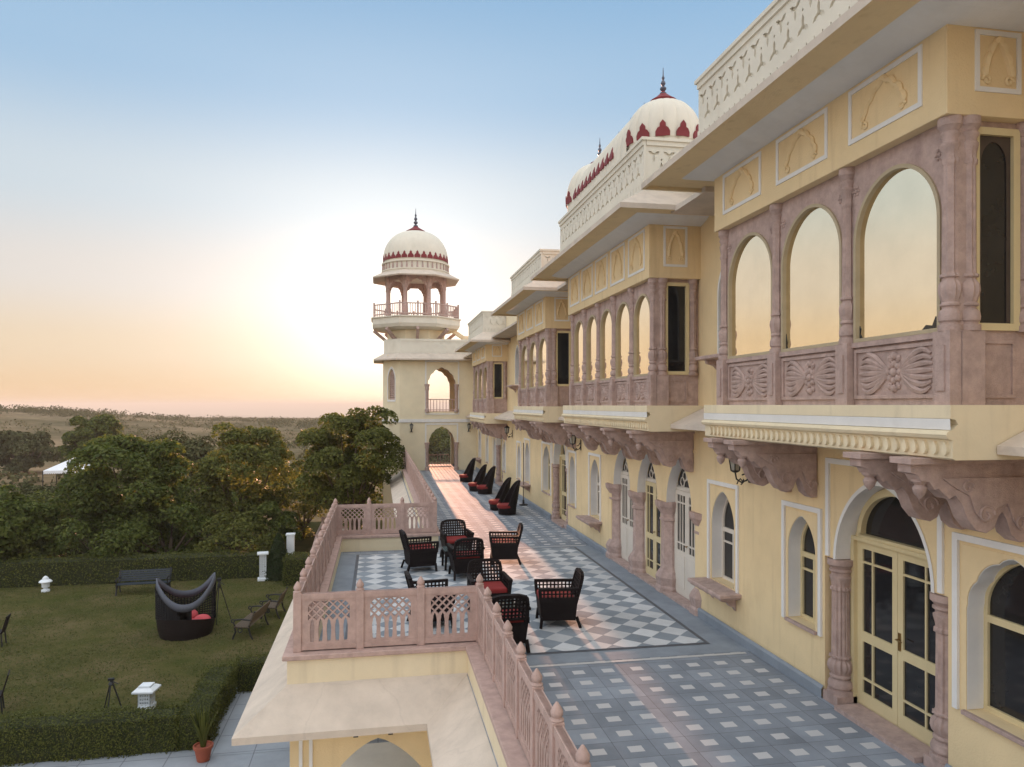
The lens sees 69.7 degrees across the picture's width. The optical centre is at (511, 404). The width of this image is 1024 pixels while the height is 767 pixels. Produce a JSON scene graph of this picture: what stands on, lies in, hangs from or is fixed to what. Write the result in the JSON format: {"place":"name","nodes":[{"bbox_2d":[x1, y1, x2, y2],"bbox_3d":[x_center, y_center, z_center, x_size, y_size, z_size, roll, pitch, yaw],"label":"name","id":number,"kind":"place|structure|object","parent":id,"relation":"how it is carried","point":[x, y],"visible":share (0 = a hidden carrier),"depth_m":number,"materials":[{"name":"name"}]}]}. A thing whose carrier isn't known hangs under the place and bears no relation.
{"place":"outdoors","nodes":[
{"label":"outdoors","id":0,"kind":"place"},
{"bbox_2d":[0,749,289,766],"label":"paving","id":1,"kind":"structure","parent":0,"point":[258,759],"depth_m":15.86,"materials":[{"name":"grey stone"}]},
{"bbox_2d":[187,704,220,762],"bbox_3d":[-6.704,7.077,15.897,0.702,1.216,0.683,0,0,-10],"label":"potted plant","id":2,"kind":"object","parent":1,"relation":"on","point":[202,747],"visible":1,"depth_m":15.83,"materials":[{"name":"green plant"}]},
{"bbox_2d":[0,578,293,718],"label":"lawn","id":3,"kind":"structure","parent":0,"point":[167,667],"depth_m":23.52,"materials":[{"name":"green plant"}]},
{"bbox_2d":[0,669,9,713],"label":"garden chair","id":4,"kind":"object","parent":3,"relation":"on","point":[1,698],"visible":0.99,"depth_m":18.33,"materials":[{"name":"metal"}]},
{"bbox_2d":[0,613,10,646],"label":"garden chair","id":5,"kind":"object","parent":3,"relation":"on","point":[3,629],"visible":1,"depth_m":23.53,"materials":[{"name":"metal"}]},
{"bbox_2d":[38,576,52,591],"bbox_3d":[-19.254,7.373,30.339,0.493,0.644,0.493,0,0,-10],"label":"garden lamp","id":6,"kind":"object","parent":3,"relation":"on","point":[45,581],"visible":1,"depth_m":30.23,"materials":[{"name":"white stone"}]},
{"bbox_2d":[0,701,185,766],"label":"hedge","id":7,"kind":"object","parent":3,"relation":"on","point":[83,735],"visible":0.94,"depth_m":16.03,"materials":[{"name":"green plant"}]},
{"bbox_2d":[104,678,121,710],"bbox_3d":[-10.096,7.295,18.482,0.442,0.807,0.391,0,0,-10],"label":"tripod","id":8,"kind":"object","parent":3,"relation":"on","point":[111,682],"visible":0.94,"depth_m":18.52,"materials":[{"name":"metal"}]},
{"bbox_2d":[115,567,171,595],"bbox_3d":[-15.101,7.237,30.139,2.000,0.945,0.818,0,0,-14],"label":"park bench","id":9,"kind":"object","parent":3,"relation":"on","point":[145,576],"visible":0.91,"depth_m":30.32,"materials":[{"name":"metal"}]},
{"bbox_2d":[131,682,160,709],"bbox_3d":[-9.245,7.380,18.593,0.518,0.630,0.518,0,0,-3],"label":"lattice lamp","id":10,"kind":"object","parent":3,"relation":"on","point":[143,689],"visible":0.98,"depth_m":18.45,"materials":[{"name":"white stone"}]},
{"bbox_2d":[155,572,215,640],"bbox_3d":[-10.964,6.707,24.735,1.884,1.976,1.884,0,0,-22],"label":"daybed","id":11,"kind":"object","parent":3,"relation":"on","point":[181,620],"visible":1,"depth_m":24.13,"materials":[{"name":"wicker"}]},
{"bbox_2d":[171,663,237,751],"bbox_3d":[-7.412,7.256,17.949,0.987,0.936,3.478,0,0,-10],"label":"hedge","id":12,"kind":"object","parent":3,"relation":"on","point":[215,688],"visible":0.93,"depth_m":17.37,"materials":[{"name":"green plant"}]},
{"bbox_2d":[216,578,230,624],"bbox_3d":[-10.378,6.924,26.010,0.753,1.549,0.665,0,0,-10],"label":"tripod","id":13,"kind":"object","parent":3,"relation":"on","point":[219,583],"visible":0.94,"depth_m":26.07,"materials":[{"name":"metal"}]},
{"bbox_2d":[231,598,270,639],"bbox_3d":[-8.824,7.237,24.920,0.818,0.945,1.700,0,0,0],"label":"park bench","id":14,"kind":"object","parent":3,"relation":"on","point":[249,620],"visible":1,"depth_m":24.51,"materials":[{"name":"wood"}]},
{"bbox_2d":[234,652,268,693],"bbox_3d":[-6.400,7.234,20.148,2.399,0.976,0.978,0,0,-10],"label":"hedge","id":15,"kind":"object","parent":3,"relation":"on","point":[249,669],"visible":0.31,"depth_m":19.73,"materials":[{"name":"green plant"}]},
{"bbox_2d":[257,551,268,580],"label":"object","id":16,"kind":"object","parent":3,"relation":"on","point":[262,560],"visible":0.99,"depth_m":32.16,"materials":[{"name":"white stone"}]},
{"bbox_2d":[259,587,287,618],"bbox_3d":[-8.702,7.237,26.874,0.818,0.945,1.000,0,0,-4],"label":"chair","id":17,"kind":"object","parent":3,"relation":"on","point":[273,604],"visible":0.87,"depth_m":26.66,"materials":[{"name":"wood"}]},
{"bbox_2d":[262,533,286,580],"bbox_3d":[-10.355,6.673,32.677,1.457,2.046,1.500,0,0,43],"label":"conical shrub","id":18,"kind":"object","parent":3,"relation":"on","point":[274,564],"visible":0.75,"depth_m":32.32,"materials":[{"name":"green plant"}]},
{"bbox_2d":[286,533,295,554],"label":"white pillar","id":19,"kind":"structure","parent":3,"relation":"on","point":[290,542],"depth_m":33.18,"materials":[{"name":"white stone"}]},
{"bbox_2d":[281,551,309,586],"bbox_3d":[-9.088,7.064,31.936,1.768,1.327,1.617,0,0,-10],"label":"hedge","id":20,"kind":"object","parent":3,"relation":"on","point":[294,563],"visible":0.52,"depth_m":31.27,"materials":[{"name":"green plant"}]},
{"bbox_2d":[48,520,381,557],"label":"garden soil","id":21,"kind":"structure","parent":0,"point":[304,545],"depth_m":41.16,"materials":[{"name":"brown soil"}]},
{"bbox_2d":[0,484,60,559],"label":"tree","id":22,"kind":"object","parent":21,"relation":"on","point":[24,511],"visible":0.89,"depth_m":32.21,"materials":[{"name":"green plant"}]},
{"bbox_2d":[0,513,72,560],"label":"shrub","id":23,"kind":"object","parent":21,"relation":"on","point":[24,547],"visible":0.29,"depth_m":32.34,"materials":[{"name":"green plant"}]},
{"bbox_2d":[0,481,84,528],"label":"tree","id":24,"kind":"object","parent":21,"relation":"on","point":[25,488],"visible":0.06,"depth_m":41.99,"materials":[{"name":"green plant"}]},
{"bbox_2d":[4,489,81,538],"bbox_3d":[-24.442,6.205,37.707,4.761,3.733,4.956,0,0,-28],"label":"shrub","id":25,"kind":"object","parent":21,"relation":"on","point":[32,497],"visible":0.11,"depth_m":38.04,"materials":[{"name":"green plant"}]},
{"bbox_2d":[34,514,147,557],"bbox_3d":[-19.270,6.561,33.769,4.815,3.019,4.950,0,0,-10],"label":"shrub","id":26,"kind":"object","parent":21,"relation":"on","point":[84,528],"visible":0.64,"depth_m":32.94,"materials":[{"name":"green plant"}]},
{"bbox_2d":[44,433,197,554],"bbox_3d":[-19.409,4.706,36.866,6.737,6.639,7.595,0,0,-10],"label":"tree","id":27,"kind":"object","parent":21,"relation":"on","point":[159,464],"visible":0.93,"depth_m":35.03,"materials":[{"name":"green plant"}]},
{"bbox_2d":[0,548,269,587],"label":"hedge","id":28,"kind":"object","parent":21,"relation":"on","point":[70,570],"visible":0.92,"depth_m":31.87,"materials":[{"name":"green plant"}]},
{"bbox_2d":[88,489,195,527],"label":"shrub","id":29,"kind":"object","parent":21,"relation":"on","point":[131,505],"visible":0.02,"depth_m":41.68,"materials":[{"name":"green plant"}]},
{"bbox_2d":[119,500,217,554],"bbox_3d":[-16.322,6.318,35.290,4.400,3.460,4.594,0,0,-10],"label":"tree","id":30,"kind":"object","parent":21,"relation":"on","point":[181,514],"visible":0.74,"depth_m":34.69,"materials":[{"name":"green plant"}]},
{"bbox_2d":[165,478,242,536],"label":"shrub","id":31,"kind":"object","parent":21,"relation":"on","point":[183,496],"visible":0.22,"depth_m":42.10,"materials":[{"name":"green plant"}]},
{"bbox_2d":[190,510,285,552],"bbox_3d":[-13.029,6.545,34.750,3.666,3.044,3.960,0,0,19],"label":"shrub","id":32,"kind":"object","parent":21,"relation":"on","point":[223,521],"visible":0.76,"depth_m":34.20,"materials":[{"name":"green plant"}]},
{"bbox_2d":[189,422,300,549],"bbox_3d":[-13.976,4.439,38.206,5.875,7.163,6.243,0,0,-10],"label":"tree","id":33,"kind":"object","parent":21,"relation":"on","point":[215,470],"visible":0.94,"depth_m":37.47,"materials":[{"name":"green plant"}]},
{"bbox_2d":[247,500,301,546],"bbox_3d":[-11.655,6.385,36.948,2.253,3.273,3.309,0,0,16],"label":"tree","id":34,"kind":"object","parent":21,"relation":"on","point":[279,521],"visible":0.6,"depth_m":36.23,"materials":[{"name":"green plant"}]},
{"bbox_2d":[267,471,328,538],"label":"shrub","id":35,"kind":"object","parent":21,"relation":"on","point":[303,508],"visible":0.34,"depth_m":41.80,"materials":[{"name":"green plant"}]},
{"bbox_2d":[312,516,347,546],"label":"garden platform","id":36,"kind":"structure","parent":21,"relation":"on","point":[319,528],"depth_m":39.40,"materials":[{"name":"beige concrete"}]},
{"bbox_2d":[288,405,405,529],"bbox_3d":[-8.417,3.998,37.854,6.112,8.025,6.050,0,0,-10],"label":"tree","id":37,"kind":"object","parent":21,"relation":"on","point":[351,484],"visible":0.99,"depth_m":36.67,"materials":[{"name":"green plant"}]},
{"bbox_2d":[317,459,382,529],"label":"shrub","id":38,"kind":"object","parent":21,"relation":"on","point":[380,486],"visible":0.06,"depth_m":43.05,"materials":[{"name":"green plant"}]},
{"bbox_2d":[371,210,475,528],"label":"corner tower","id":39,"kind":"structure","parent":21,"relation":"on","point":[419,350],"depth_m":41.82,"materials":[{"name":"paint"}]},
{"bbox_2d":[0,409,450,524],"bbox_3d":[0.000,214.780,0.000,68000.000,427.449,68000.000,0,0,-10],"label":"terrain","id":40,"kind":"structure","parent":0,"point":[57,421],"depth_m":243.27,"materials":[{"name":"green plant"}]},
{"bbox_2d":[0,430,63,473],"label":"tree","id":41,"kind":"object","parent":40,"relation":"on","point":[26,451],"visible":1,"depth_m":104.85,"materials":[{"name":"green plant"}]},
{"bbox_2d":[42,458,89,486],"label":"tent","id":42,"kind":"object","parent":40,"relation":"on","point":[56,469],"visible":0.36,"depth_m":88.97,"materials":[{"name":"fabric"}]},
{"bbox_2d":[57,413,123,463],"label":"tree","id":43,"kind":"object","parent":40,"relation":"on","point":[85,431],"visible":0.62,"depth_m":93.79,"materials":[{"name":"green plant"}]},
{"bbox_2d":[94,430,220,500],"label":"tree","id":44,"kind":"object","parent":40,"relation":"on","point":[195,451],"visible":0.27,"depth_m":55.26,"materials":[{"name":"green plant"}]},
{"bbox_2d":[0,404,450,499],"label":"hillside scrub","id":45,"kind":"object","parent":40,"relation":"on","point":[85,413],"visible":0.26,"depth_m":281.62,"materials":[{"name":"green plant"}]},
{"bbox_2d":[196,456,298,502],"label":"tree","id":46,"kind":"object","parent":40,"relation":"on","point":[264,474],"visible":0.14,"depth_m":53.66,"materials":[{"name":"green plant"}]},
{"bbox_2d":[429,427,450,458],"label":"tree","id":47,"kind":"object","parent":40,"relation":"on","point":[440,439],"visible":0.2,"depth_m":132.79,"materials":[{"name":"green plant"}]},
{"bbox_2d":[455,0,1023,766],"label":"palace","id":48,"kind":"structure","parent":40,"relation":"on","point":[785,270],"depth_m":8.51,"materials":[{"name":"paint"}]},
{"bbox_2d":[472,429,481,463],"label":"window","id":49,"kind":"structure","parent":48,"relation":"in","point":[478,459],"depth_m":41.04,"materials":[{"name":"paint"}]},
{"bbox_2d":[455,311,510,439],"bbox_3d":[-1.176,-1.250,34.244,2.330,5.600,6.360,0,0,-10],"label":"bay window","id":50,"kind":"structure","parent":48,"relation":"in","point":[489,354],"depth_m":32.02,"materials":[{"name":"stone"}]},
{"bbox_2d":[485,434,488,463],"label":"window","id":51,"kind":"structure","parent":48,"relation":"in","point":[486,436],"depth_m":38.25,"materials":[{"name":"stone"}]},
{"bbox_2d":[493,437,495,465],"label":"window","id":52,"kind":"structure","parent":48,"relation":"in","point":[494,439],"depth_m":35.82,"materials":[{"name":"stone"}]},
{"bbox_2d":[495,438,502,485],"bbox_3d":[-0.481,2.185,34.168,0.410,3.050,2.060,0,0,-10],"label":"door","id":53,"kind":"structure","parent":48,"relation":"in","point":[499,442],"depth_m":34.92,"materials":[{"name":"stone"}]},
{"bbox_2d":[502,439,505,472],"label":"window","id":54,"kind":"structure","parent":48,"relation":"in","point":[504,441],"depth_m":33.14,"materials":[{"name":"stone"}]},
{"bbox_2d":[504,426,512,437],"bbox_3d":[-0.142,1.103,30.774,0.380,0.566,0.208,0,0,-10],"label":"wall lantern","id":55,"kind":"object","parent":48,"relation":"attached to","point":[506,428],"depth_m":30.73,"materials":[{"name":"metal"}]},
{"bbox_2d":[506,345,518,392],"bbox_3d":[0.169,-1.470,29.712,0.610,1.940,1.200,0,0,-10],"label":"upper window","id":56,"kind":"structure","parent":48,"relation":"in","point":[514,387],"depth_m":30.14,"materials":[{"name":"paint"}]},
{"bbox_2d":[516,440,520,480],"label":"window","id":57,"kind":"structure","parent":48,"relation":"in","point":[518,446],"depth_m":29.69,"materials":[{"name":"stone"}]},
{"bbox_2d":[520,438,530,491],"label":"window","id":58,"kind":"structure","parent":48,"relation":"in","point":[526,443],"depth_m":28.12,"materials":[{"name":"stone"}]},
{"bbox_2d":[491,249,575,447],"bbox_3d":[0.927,-1.545,22.710,2.330,5.550,5.810,0,0,-10],"label":"bay window","id":59,"kind":"structure","parent":48,"relation":"in","point":[540,309],"depth_m":20.99,"materials":[{"name":"stone"}]},
{"bbox_2d":[541,441,550,495],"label":"window","id":60,"kind":"structure","parent":48,"relation":"in","point":[545,449],"depth_m":25.09,"materials":[{"name":"white glass"}]},
{"bbox_2d":[551,442,567,528],"bbox_3d":[1.582,2.185,22.854,0.410,3.050,2.060,0,0,-10],"label":"door","id":61,"kind":"structure","parent":48,"relation":"in","point":[559,516],"depth_m":23.56,"materials":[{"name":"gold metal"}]},
{"bbox_2d":[567,450,576,508],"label":"window","id":62,"kind":"structure","parent":48,"relation":"in","point":[571,458],"depth_m":21.65,"materials":[{"name":"white glass"}]},
{"bbox_2d":[569,435,580,451],"bbox_3d":[1.750,1.003,20.395,0.380,0.566,0.208,0,0,-10],"label":"wall lantern","id":63,"kind":"object","parent":48,"relation":"attached to","point":[572,439],"depth_m":20.35,"materials":[{"name":"metal"}]},
{"bbox_2d":[576,452,601,532],"bbox_3d":[2.103,2.257,19.076,0.600,1.995,1.220,0,0,-10],"label":"window","id":64,"kind":"structure","parent":48,"relation":"in","point":[594,464],"depth_m":19.47,"materials":[{"name":"stone"}]},
{"bbox_2d":[530,136,708,471],"bbox_3d":[2.250,-1.675,15.454,2.330,5.750,7.060,0,0,-10],"label":"bay window","id":65,"kind":"structure","parent":48,"relation":"in","point":[631,266],"depth_m":13.39,"materials":[{"name":"stone"}]},
{"bbox_2d":[605,450,701,615],"bbox_3d":[3.047,2.255,15.457,0.629,2.910,5.509,0,0,-10],"label":"triple doorway","id":66,"kind":"structure","parent":48,"relation":"in","point":[653,538],"depth_m":15.36,"materials":[{"name":"pink stone"}]},
{"bbox_2d":[695,272,720,368],"bbox_3d":[3.451,-1.470,11.709,0.610,1.940,1.200,0,0,-10],"label":"upper window","id":67,"kind":"structure","parent":48,"relation":"in","point":[709,359],"depth_m":12.13,"materials":[{"name":"paint"}]},
{"bbox_2d":[688,479,741,610],"bbox_3d":[3.394,2.257,11.993,0.600,1.995,1.220,0,0,-10],"label":"window","id":68,"kind":"structure","parent":48,"relation":"in","point":[722,504],"depth_m":12.26,"materials":[{"name":"stone"}]},
{"bbox_2d":[729,460,749,484],"bbox_3d":[3.442,0.923,11.118,0.380,0.566,0.208,0,0,-10],"label":"wall lantern","id":69,"kind":"object","parent":48,"relation":"attached to","point":[735,468],"depth_m":11.08,"materials":[{"name":"metal"}]},
{"bbox_2d":[781,500,822,636],"bbox_3d":[3.957,2.138,9.799,0.300,1.635,0.920,0,0,-10],"label":"window","id":70,"kind":"structure","parent":48,"relation":"in","point":[801,532],"depth_m":10.03,"materials":[{"name":"stone"}]},
{"bbox_2d":[641,0,1023,541],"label":"bay window","id":71,"kind":"structure","parent":48,"relation":"in","point":[863,160],"depth_m":6.92,"materials":[{"name":"stone"}]},
{"bbox_2d":[823,458,947,766],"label":"door","id":72,"kind":"structure","parent":48,"relation":"in","point":[887,664],"depth_m":8.46,"materials":[{"name":"yellow wood"}]},
{"bbox_2d":[952,532,1023,746],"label":"window","id":73,"kind":"structure","parent":48,"relation":"in","point":[992,610],"depth_m":6.96,"materials":[{"name":"paint"}]},
{"bbox_2d":[192,688,388,757],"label":"side paving","id":74,"kind":"structure","parent":0,"point":[228,724],"depth_m":16.84,"materials":[{"name":"grey stone"}]},
{"bbox_2d":[340,742,420,766],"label":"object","id":75,"kind":"structure","parent":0,"point":[385,754],"depth_m":16.03,"materials":[{"name":"beige paint"}]},
{"bbox_2d":[232,467,529,766],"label":"arcaded porch","id":76,"kind":"object","parent":75,"relation":"on","point":[338,707],"visible":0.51,"depth_m":9.72,"materials":[{"name":"stone"}]},
{"bbox_2d":[299,498,337,618],"bbox_3d":[-3.680,2.830,14.277,0.118,0.940,8.906,0,0,-10],"label":"balustrade","id":77,"kind":"object","parent":76,"relation":"on","point":[312,573],"visible":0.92,"depth_m":13.46,"materials":[{"name":"pink stone"}]},
{"bbox_2d":[341,550,403,553],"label":"terrace floor","id":78,"kind":"structure","parent":76,"relation":"on","point":[358,552],"depth_m":18.44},
{"bbox_2d":[293,576,475,652],"bbox_3d":[-1.717,2.830,10.055,2.466,0.940,0.118,0,0,-10],"label":"balustrade","id":79,"kind":"object","parent":76,"relation":"on","point":[420,597],"visible":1,"depth_m":10.01,"materials":[{"name":"pink stone"}]},
{"bbox_2d":[337,496,436,534],"bbox_3d":[-3.179,2.830,18.835,2.516,0.940,0.118,0,0,-10],"label":"balustrade","id":80,"kind":"object","parent":76,"relation":"on","point":[369,518],"visible":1,"depth_m":18.81,"materials":[{"name":"pink stone"}]},
{"bbox_2d":[403,449,433,517],"bbox_3d":[-4.018,2.830,30.123,0.118,0.940,22.406,0,0,-10],"label":"balustrade","id":81,"kind":"object","parent":76,"relation":"on","point":[424,492],"visible":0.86,"depth_m":26.23,"materials":[{"name":"pink stone"}]},
{"bbox_2d":[476,574,590,766],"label":"balustrade","id":82,"kind":"object","parent":76,"relation":"on","point":[538,723],"visible":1,"depth_m":7.11,"materials":[{"name":"pink stone"}]},
{"bbox_2d":[0,0,772,414],"label":"sky","id":83,"kind":"structure","parent":0,"point":[202,202],"materials":[{"name":"blue"}]},
{"bbox_2d":[400,464,925,766],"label":"terrace floor","id":84,"kind":"structure","parent":0,"point":[749,709],"depth_m":8.96,"materials":[{"name":"grey tile"}]},
{"bbox_2d":[459,458,475,481],"bbox_3d":[-2.144,3.120,35.398,0.823,1.119,0.652,0,0,-18],"label":"hooded chair","id":85,"kind":"object","parent":84,"relation":"on","point":[467,476],"visible":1,"depth_m":35.20,"materials":[{"name":"wicker"}]},
{"bbox_2d":[468,464,486,490],"bbox_3d":[-1.481,3.120,31.654,0.823,1.119,0.652,0,0,-16],"label":"hooded chair","id":86,"kind":"object","parent":84,"relation":"on","point":[479,477],"visible":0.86,"depth_m":31.47,"materials":[{"name":"wicker"}]},
{"bbox_2d":[477,466,495,493],"bbox_3d":[-1.069,3.120,30.616,0.823,1.119,0.652,0,0,-20],"label":"hooded chair","id":87,"kind":"object","parent":84,"relation":"on","point":[485,486],"visible":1,"depth_m":30.43,"materials":[{"name":"wicker"}]},
{"bbox_2d":[488,477,510,509],"bbox_3d":[-0.421,3.120,25.950,0.823,1.119,0.652,0,0,-14],"label":"hooded chair","id":88,"kind":"object","parent":84,"relation":"on","point":[502,493],"visible":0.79,"depth_m":25.77,"materials":[{"name":"wicker"}]},
{"bbox_2d":[497,480,519,514],"bbox_3d":[-0.107,3.120,24.893,0.823,1.119,0.652,0,0,-18],"label":"hooded chair","id":89,"kind":"object","parent":84,"relation":"on","point":[508,506],"visible":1,"depth_m":24.70,"materials":[{"name":"wicker"}]},
{"bbox_2d":[519,443,527,505],"bbox_3d":[0.423,2.546,27.116,0.320,2.300,0.312,0,0,-10],"label":"parasol pole","id":90,"kind":"object","parent":84,"relation":"on","point":[523,503],"visible":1,"depth_m":27.10,"materials":[{"name":"metal"}]},
{"bbox_2d":[485,545,579,548],"bbox_3d":[0.084,3.696,19.054,3.800,0.001,0.060,0,0,-10],"label":"tile line","id":91,"kind":"object","parent":84,"relation":"on","point":[542,546],"visible":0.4,"depth_m":19.20,"materials":[{"name":"white tile"}]},
{"bbox_2d":[319,545,748,664],"bbox_3d":[-0.388,3.696,14.617,6.600,0.001,8.460,0,0,-10],"label":"tile margin","id":92,"kind":"object","parent":84,"relation":"on","point":[718,640],"visible":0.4,"depth_m":12.21,"materials":[{"name":"grey tile"}]},
{"bbox_2d":[345,547,709,654],"bbox_3d":[-0.381,3.692,14.746,5.580,0.001,7.890,0,0,-10],"label":"tile border","id":93,"kind":"object","parent":92,"relation":"on","point":[601,566],"visible":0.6,"depth_m":12.25,"materials":[{"name":"grey tile"}]},
{"bbox_2d":[355,547,702,652],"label":"chess tiles","id":94,"kind":"object","parent":93,"relation":"on","point":[612,612],"visible":0.6,"depth_m":13.72,"materials":[{"name":"grey tile"}]},
{"bbox_2d":[399,529,438,571],"bbox_3d":[-2.106,3.242,16.483,0.783,0.905,0.730,0,0,-20],"label":"armchair","id":95,"kind":"object","parent":94,"relation":"on","point":[419,553],"visible":1,"depth_m":16.24,"materials":[{"name":"wicker"}]},
{"bbox_2d":[404,570,454,627],"bbox_3d":[-1.393,3.242,12.347,0.783,0.905,0.730,0,0,-16],"label":"armchair","id":96,"kind":"object","parent":94,"relation":"on","point":[410,581],"visible":0.34,"depth_m":12.13,"materials":[{"name":"wicker"}]},
{"bbox_2d":[441,546,467,570],"bbox_3d":[-1.294,3.470,16.689,0.545,0.436,0.545,0,0,-13],"label":"glass table","id":97,"kind":"object","parent":94,"relation":"on","point":[444,549],"visible":0.48,"depth_m":16.54,"materials":[{"name":"glass"}]},
{"bbox_2d":[439,519,473,557],"bbox_3d":[-1.348,3.242,17.630,0.730,0.905,0.783,0,0,-16],"label":"armchair","id":98,"kind":"object","parent":94,"relation":"on","point":[445,538],"visible":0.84,"depth_m":17.85,"materials":[{"name":"wicker"}]},
{"bbox_2d":[446,537,484,580],"bbox_3d":[-0.986,3.242,15.793,0.730,0.905,0.783,0,0,-14],"label":"armchair","id":99,"kind":"object","parent":94,"relation":"on","point":[460,559],"visible":0.94,"depth_m":15.51,"materials":[{"name":"wicker"}]},
{"bbox_2d":[466,558,512,609],"bbox_3d":[-0.424,3.242,13.022,0.730,0.905,0.783,0,0,-12],"label":"armchair","id":100,"kind":"object","parent":94,"relation":"on","point":[502,584],"visible":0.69,"depth_m":13.26,"materials":[{"name":"wicker"}]},
{"bbox_2d":[489,523,522,564],"bbox_3d":[-0.140,3.242,17.251,0.783,0.905,0.730,0,0,-4],"label":"armchair","id":101,"kind":"object","parent":94,"relation":"on","point":[504,547],"visible":0.99,"depth_m":16.95,"materials":[{"name":"wicker"}]},
{"bbox_2d":[492,593,530,652],"bbox_3d":[-0.124,3.242,11.173,0.730,0.905,0.783,0,0,-13],"label":"armchair","id":102,"kind":"object","parent":94,"relation":"on","point":[517,616],"visible":0.52,"depth_m":10.91,"materials":[{"name":"wicker"}]},
{"bbox_2d":[534,568,583,628],"bbox_3d":[0.798,3.242,12.441,0.783,0.905,0.730,0,0,-4],"label":"armchair","id":103,"kind":"object","parent":94,"relation":"on","point":[557,603],"visible":1,"depth_m":12.14,"materials":[{"name":"wicker"}]},
{"bbox_2d":[529,652,745,667],"bbox_3d":[1.522,3.696,10.610,4.000,0.001,0.070,0,0,-10],"label":"tile line","id":104,"kind":"object","parent":84,"relation":"on","point":[637,659],"visible":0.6,"depth_m":10.67,"materials":[{"name":"tile"}]}
]}

